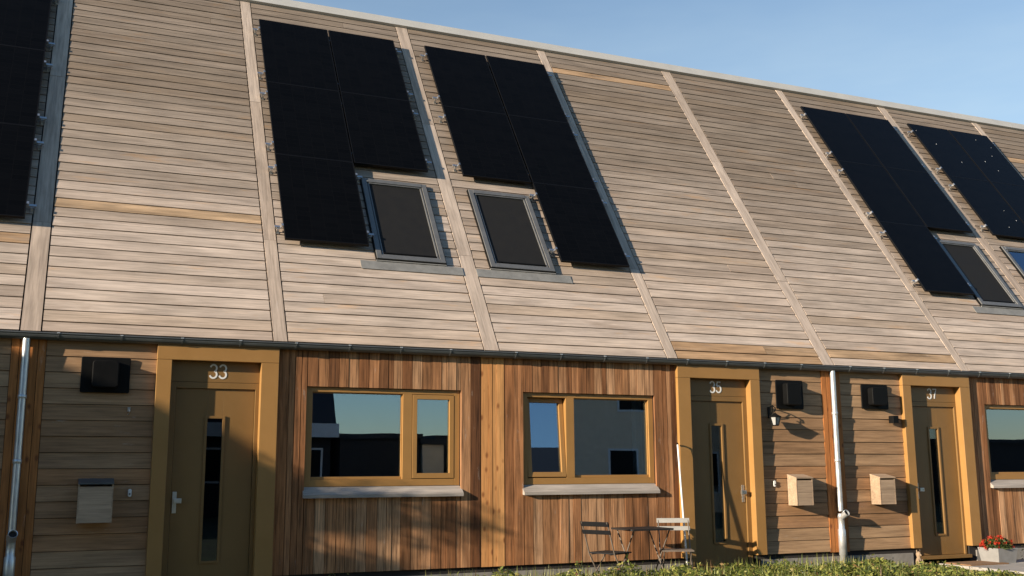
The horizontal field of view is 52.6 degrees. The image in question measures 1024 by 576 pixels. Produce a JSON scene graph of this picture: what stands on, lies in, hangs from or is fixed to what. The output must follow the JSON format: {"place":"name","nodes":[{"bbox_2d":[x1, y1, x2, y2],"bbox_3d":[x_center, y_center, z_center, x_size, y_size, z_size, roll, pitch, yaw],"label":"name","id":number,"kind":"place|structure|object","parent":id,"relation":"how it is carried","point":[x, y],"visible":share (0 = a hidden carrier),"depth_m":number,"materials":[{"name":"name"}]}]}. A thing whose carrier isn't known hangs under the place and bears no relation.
{"place":"outdoors","nodes":[
{"label":"outdoors","id":0,"kind":"place"},
{"bbox_2d":[14,0,492,575],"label":"terraced house","id":1,"kind":"structure","parent":0,"point":[158,212],"depth_m":13.46,"materials":[{"name":"wood"}]},
{"bbox_2d":[76,478,113,523],"bbox_3d":[-4.719,2.406,11.730,0.376,0.493,0.226,4,-11,-23],"label":"letterbox","id":2,"kind":"object","parent":1,"relation":"attached to","point":[95,501],"visible":1,"depth_m":11.65,"materials":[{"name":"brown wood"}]},
{"bbox_2d":[80,356,130,392],"bbox_3d":[-4.716,1.004,12.032,0.537,0.416,0.140,4,-11,-23],"label":"vent hood","id":3,"kind":"object","parent":1,"relation":"attached to","point":[105,374],"visible":1,"depth_m":12.01,"materials":[{"name":"black plastic"}]},
{"bbox_2d":[167,388,254,575],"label":"door","id":4,"kind":"structure","parent":1,"relation":"in","point":[193,407],"depth_m":12.44,"materials":[{"name":"brown wood"}]},
{"bbox_2d":[30,331,495,357],"bbox_3d":[-2.865,0.724,12.895,5.698,0.090,0.155,4,-11,-23],"label":"gutter","id":5,"kind":"object","parent":1,"relation":"attached to","point":[58,336],"visible":1,"depth_m":12.71,"materials":[{"name":"metal"}]},
{"bbox_2d":[252,19,338,90],"bbox_3d":[-3.647,-3.877,17.376,1.307,1.818,0.122,4,-45,-23],"label":"solar panel","id":6,"kind":"object","parent":1,"relation":"attached to","point":[297,55],"visible":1,"depth_m":17.32,"materials":[{"name":"black glass"}]},
{"bbox_2d":[259,81,352,161],"bbox_3d":[-3.235,-2.569,16.178,1.307,1.818,0.122,4,-45,-23],"label":"solar panel","id":7,"kind":"object","parent":1,"relation":"attached to","point":[308,122],"visible":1,"depth_m":16.12,"materials":[{"name":"black glass"}]},
{"bbox_2d":[268,154,373,246],"bbox_3d":[-2.775,-1.258,15.000,1.412,1.818,0.122,4,-45,-23],"label":"solar panel","id":8,"kind":"object","parent":1,"relation":"attached to","point":[320,201],"visible":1,"depth_m":14.91,"materials":[{"name":"black glass"}]},
{"bbox_2d":[328,30,412,100],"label":"solar panel","id":9,"kind":"object","parent":1,"relation":"attached to","point":[367,65],"visible":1,"depth_m":17.79,"materials":[{"name":"black glass"}]},
{"bbox_2d":[302,387,463,497],"bbox_3d":[-1.631,1.982,13.298,2.093,1.376,0.185,4,-11,-23],"label":"window","id":10,"kind":"structure","parent":1,"relation":"in","point":[402,485],"depth_m":13.38,"materials":[{"name":"brown wood"}]},
{"bbox_2d":[340,92,431,172],"bbox_3d":[-2.032,-2.486,16.682,1.307,1.818,0.122,4,-45,-23],"label":"solar panel","id":11,"kind":"object","parent":1,"relation":"attached to","point":[382,132],"visible":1,"depth_m":16.57,"materials":[{"name":"black glass"}]},
{"bbox_2d":[360,178,463,275],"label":"roof window","id":12,"kind":"structure","parent":1,"relation":"in","point":[400,215],"depth_m":15.22,"materials":[{"name":"black glass"}]},
{"bbox_2d":[293,0,1023,124],"label":"sky","id":13,"kind":"structure","parent":0,"point":[966,57],"materials":[{"name":"blue"}]},
{"bbox_2d":[704,558,961,572],"bbox_3d":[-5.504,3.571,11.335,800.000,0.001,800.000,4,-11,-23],"label":"ground","id":14,"kind":"structure","parent":0,"point":[946,560],"depth_m":17.40,"materials":[{"name":"soil"}]},
{"bbox_2d":[0,0,57,575],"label":"terraced house","id":15,"kind":"structure","parent":14,"relation":"on","point":[15,237],"depth_m":12.08,"materials":[{"name":"wood"}]},
{"bbox_2d":[0,330,29,338],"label":"gutter","id":16,"kind":"object","parent":15,"relation":"attached to","point":[14,334],"visible":0.97,"depth_m":11.69,"materials":[{"name":"metal"}]},
{"bbox_2d":[3,338,29,575],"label":"downpipe","id":17,"kind":"object","parent":15,"relation":"attached to","point":[9,561],"visible":1,"depth_m":11.50,"materials":[{"name":"grey metal"}]},
{"bbox_2d":[0,123,43,218],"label":"solar panel","id":18,"kind":"object","parent":15,"relation":"attached to","point":[18,143],"visible":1,"depth_m":13.44,"materials":[{"name":"black glass"}]},
{"bbox_2d":[0,45,52,126],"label":"solar panel","id":19,"kind":"object","parent":15,"relation":"attached to","point":[21,71],"visible":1,"depth_m":14.60,"materials":[{"name":"black glass"}]},
{"bbox_2d":[0,0,59,50],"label":"solar panel","id":20,"kind":"object","parent":15,"relation":"attached to","point":[24,23],"visible":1,"depth_m":15.58,"materials":[{"name":"black glass"}]},
{"bbox_2d":[570,561,589,573],"bbox_3d":[0.869,3.748,13.562,0.284,0.360,0.306,4,-11,-23],"label":"weed","id":21,"kind":"object","parent":14,"relation":"on","point":[578,568],"visible":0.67,"depth_m":13.56,"materials":[{"name":"green plant"}]},
{"bbox_2d":[580,521,631,574],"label":"folding chair","id":22,"kind":"object","parent":14,"relation":"on","point":[599,532],"visible":0.99,"depth_m":13.48,"materials":[{"name":"grey metal"}]},
{"bbox_2d":[396,19,839,575],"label":"terraced house","id":23,"kind":"structure","parent":14,"relation":"on","point":[696,280],"depth_m":15.68,"materials":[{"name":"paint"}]},
{"bbox_2d":[420,46,505,113],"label":"solar panel","id":24,"kind":"object","parent":23,"relation":"attached to","point":[464,80],"visible":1,"depth_m":18.47,"materials":[{"name":"black glass"}]},
{"bbox_2d":[438,106,530,183],"bbox_3d":[-0.501,-2.381,17.323,1.307,1.818,0.122,4,-45,-23],"label":"solar panel","id":25,"kind":"object","parent":23,"relation":"attached to","point":[485,145],"visible":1,"depth_m":17.25,"materials":[{"name":"black glass"}]},
{"bbox_2d":[466,189,572,283],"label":"roof window","id":26,"kind":"structure","parent":23,"relation":"in","point":[513,242],"depth_m":15.89,"materials":[{"name":"black glass"}]},
{"bbox_2d":[486,55,569,122],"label":"solar panel","id":27,"kind":"object","parent":23,"relation":"attached to","point":[525,89],"visible":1,"depth_m":18.94,"materials":[{"name":"black glass"}]},
{"bbox_2d":[508,115,597,189],"bbox_3d":[0.712,-2.298,17.830,1.307,1.818,0.122,4,-45,-23],"label":"solar panel","id":28,"kind":"object","parent":23,"relation":"attached to","point":[551,153],"visible":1,"depth_m":17.74,"materials":[{"name":"black glass"}]},
{"bbox_2d":[529,183,629,267],"bbox_3d":[1.075,-0.993,16.612,1.412,1.818,0.122,4,-45,-23],"label":"solar panel","id":29,"kind":"object","parent":23,"relation":"attached to","point":[580,226],"visible":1,"depth_m":16.52,"materials":[{"name":"black glass"}]},
{"bbox_2d":[523,392,659,494],"bbox_3d":[1.075,2.176,14.476,2.092,1.376,0.269,4,-11,-23],"label":"window","id":30,"kind":"structure","parent":23,"relation":"in","point":[571,483],"depth_m":14.36,"materials":[{"name":"brown wood"}]},
{"bbox_2d":[631,401,642,483],"bbox_3d":[1.824,2.197,15.074,0.160,1.450,0.043,4,-11,-23],"label":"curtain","id":31,"kind":"object","parent":23,"relation":"hanging from","point":[637,438],"visible":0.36,"depth_m":15.07,"materials":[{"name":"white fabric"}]},
{"bbox_2d":[494,351,834,370],"bbox_3d":[2.382,1.084,15.091,5.698,0.090,0.155,4,-11,-23],"label":"gutter","id":32,"kind":"object","parent":23,"relation":"attached to","point":[569,357],"visible":1,"depth_m":14.92,"materials":[{"name":"metal"}]},
{"bbox_2d":[714,485,720,541],"bbox_3d":[2.990,3.355,15.251,0.160,0.880,0.012,4,-11,-23],"label":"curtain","id":33,"kind":"object","parent":23,"relation":"hanging from","point":[717,514],"visible":0.5,"depth_m":15.27,"materials":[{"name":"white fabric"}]},
{"bbox_2d":[691,401,747,565],"bbox_3d":[3.030,2.848,15.199,0.928,2.356,0.149,4,-11,-23],"label":"door","id":34,"kind":"structure","parent":23,"relation":"in","point":[704,414],"depth_m":15.22,"materials":[{"name":"brown wood"}]},
{"bbox_2d":[767,406,780,425],"bbox_3d":[3.924,1.913,15.529,0.241,0.302,0.178,-9,-13,39],"label":"wall lantern","id":35,"kind":"object","parent":23,"relation":"attached to","point":[775,418],"depth_m":15.47,"materials":[{"name":"black metal"}]},
{"bbox_2d":[775,380,803,408],"bbox_3d":[4.264,1.621,15.791,0.507,0.439,0.140,4,-11,-23],"label":"vent hood","id":36,"kind":"object","parent":23,"relation":"attached to","point":[789,394],"visible":1,"depth_m":15.75,"materials":[{"name":"black plastic"}]},
{"bbox_2d":[787,474,813,505],"bbox_3d":[4.324,3.020,15.519,0.308,0.458,0.222,4,-11,-23],"label":"letterbox","id":37,"kind":"object","parent":23,"relation":"attached to","point":[800,489],"visible":1,"depth_m":15.44,"materials":[{"name":"brown wood"}]},
{"bbox_2d":[830,371,849,562],"bbox_3d":[5.027,2.781,15.889,0.115,3.030,0.230,6,-12,-31],"label":"downpipe","id":38,"kind":"object","parent":23,"relation":"attached to","point":[843,515],"visible":0.98,"depth_m":15.87,"materials":[{"name":"white metal"}]},
{"bbox_2d":[611,526,673,574],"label":"bistro table","id":39,"kind":"object","parent":14,"relation":"on","point":[648,528],"visible":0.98,"depth_m":13.79,"materials":[{"name":"grey metal"}]},
{"bbox_2d":[656,518,693,570],"bbox_3d":[2.223,3.572,14.042,0.450,0.871,0.538,-1,-10,2],"label":"folding chair","id":40,"kind":"object","parent":14,"relation":"on","point":[675,520],"visible":0.92,"depth_m":14.28,"materials":[{"name":"grey metal"}]},
{"bbox_2d":[677,443,687,562],"bbox_3d":[2.391,3.135,14.578,0.052,1.907,0.253,2,-10,-14],"label":"pole","id":41,"kind":"object","parent":14,"relation":"on","point":[682,499],"visible":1,"depth_m":14.58,"materials":[{"name":"white metal"}]},
{"bbox_2d":[425,552,1023,575],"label":"grass","id":42,"kind":"structure","parent":14,"relation":"on","point":[715,570],"depth_m":13.48,"materials":[{"name":"green plant"}]},
{"bbox_2d":[661,63,1023,565],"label":"terraced house","id":43,"kind":"structure","parent":14,"relation":"on","point":[947,452],"depth_m":17.74,"materials":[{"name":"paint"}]},
{"bbox_2d":[800,106,882,166],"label":"solar panel","id":44,"kind":"object","parent":43,"relation":"attached to","point":[840,136],"visible":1,"depth_m":21.72,"materials":[{"name":"black glass"}]},
{"bbox_2d":[860,384,888,408],"bbox_3d":[5.789,1.724,16.429,0.535,0.384,0.140,4,-11,-23],"label":"vent hood","id":45,"kind":"object","parent":43,"relation":"attached to","point":[874,396],"visible":1,"depth_m":16.39,"materials":[{"name":"black plastic"}]},
{"bbox_2d":[837,161,926,226],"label":"solar panel","id":46,"kind":"object","parent":43,"relation":"attached to","point":[882,196],"visible":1,"depth_m":20.52,"materials":[{"name":"black glass"}]},
{"bbox_2d":[870,474,896,503],"bbox_3d":[5.780,3.127,16.127,0.311,0.463,0.222,4,-11,-23],"label":"letterbox","id":47,"kind":"object","parent":43,"relation":"attached to","point":[883,489],"visible":1,"depth_m":16.05,"materials":[{"name":"brown wood"}]},
{"bbox_2d":[846,113,927,172],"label":"solar panel","id":48,"kind":"object","parent":43,"relation":"attached to","point":[886,144],"visible":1,"depth_m":22.19,"materials":[{"name":"black glass"}]},
{"bbox_2d":[889,416,898,422],"bbox_3d":[6.070,2.093,16.495,0.110,0.115,0.121,4,-11,-23],"label":"cube lamp","id":49,"kind":"object","parent":43,"relation":"attached to","point":[893,419],"visible":1,"depth_m":16.45,"materials":[{"name":"black plastic"}]},
{"bbox_2d":[878,221,974,295],"bbox_3d":[7.720,-0.536,19.393,1.412,1.818,0.122,4,-45,-23],"label":"solar panel","id":50,"kind":"object","parent":43,"relation":"attached to","point":[927,260],"visible":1,"depth_m":19.30,"materials":[{"name":"black glass"}]},
{"bbox_2d":[884,167,972,232],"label":"solar panel","id":51,"kind":"object","parent":43,"relation":"attached to","point":[928,200],"visible":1,"depth_m":20.97,"materials":[{"name":"black glass"}]},
{"bbox_2d":[834,366,1023,378],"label":"gutter","id":52,"kind":"object","parent":43,"relation":"attached to","point":[923,372],"visible":1,"depth_m":16.86,"materials":[{"name":"metal"}]},
{"bbox_2d":[912,407,963,554],"bbox_3d":[6.897,3.113,16.817,0.928,2.356,0.149,4,-11,-23],"label":"door","id":53,"kind":"structure","parent":43,"relation":"in","point":[935,450],"depth_m":16.83,"materials":[{"name":"brown wood"}]},
{"bbox_2d":[937,239,1023,315],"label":"roof window","id":54,"kind":"structure","parent":43,"relation":"in","point":[993,296],"depth_m":19.63,"materials":[{"name":"black glass"}]},
{"bbox_2d":[984,405,1023,487],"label":"window","id":55,"kind":"structure","parent":43,"relation":"in","point":[1004,423],"depth_m":17.56,"materials":[{"name":"brown wood"}]},
{"bbox_2d":[877,100,1023,299],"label":"terraced house","id":56,"kind":"structure","parent":14,"relation":"on","point":[1006,254],"depth_m":23.42,"materials":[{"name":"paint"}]},
{"bbox_2d":[907,123,988,180],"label":"solar panel","id":57,"kind":"object","parent":56,"relation":"attached to","point":[947,152],"visible":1,"depth_m":22.85,"materials":[{"name":"black glass"}]},
{"bbox_2d":[948,176,1023,238],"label":"solar panel","id":58,"kind":"object","parent":56,"relation":"attached to","point":[991,208],"visible":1,"depth_m":21.66,"materials":[{"name":"black glass"}]},
{"bbox_2d":[948,130,1023,185],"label":"solar panel","id":59,"kind":"object","parent":56,"relation":"attached to","point":[988,158],"visible":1,"depth_m":23.33,"materials":[{"name":"black glass"}]},
{"bbox_2d":[990,182,1023,222],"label":"solar panel","id":60,"kind":"object","parent":56,"relation":"attached to","point":[1012,196],"visible":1,"depth_m":22.37,"materials":[{"name":"black glass"}]},
{"bbox_2d":[999,246,1023,278],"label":"roof window","id":61,"kind":"structure","parent":56,"relation":"in","point":[1014,255],"depth_m":20.68,"materials":[{"name":"glass"}]},
{"bbox_2d":[916,550,923,564],"bbox_3d":[6.311,4.202,16.067,0.126,0.280,0.128,4,-11,-23],"label":"garden figurine","id":62,"kind":"object","parent":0,"point":[918,555],"visible":0.62,"depth_m":16.05,"materials":[{"name":"stone"}]},
{"bbox_2d":[939,559,1023,573],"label":"path","id":63,"kind":"structure","parent":0,"point":[1018,566],"depth_m":15.45,"materials":[{"name":"concrete"}]},
{"bbox_2d":[945,561,1008,565],"bbox_3d":[7.148,4.230,15.930,0.800,0.018,0.500,4,-11,-23],"label":"doormat","id":64,"kind":"object","parent":63,"relation":"on","point":[973,563],"visible":0.82,"depth_m":15.80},
{"bbox_2d":[978,535,1017,562],"bbox_3d":[7.589,4.071,16.199,0.559,0.421,0.493,4,-11,-23],"label":"flower pot","id":65,"kind":"object","parent":63,"relation":"on","point":[995,549],"visible":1,"depth_m":16.08,"materials":[{"name":"white ceramic"}]}
]}

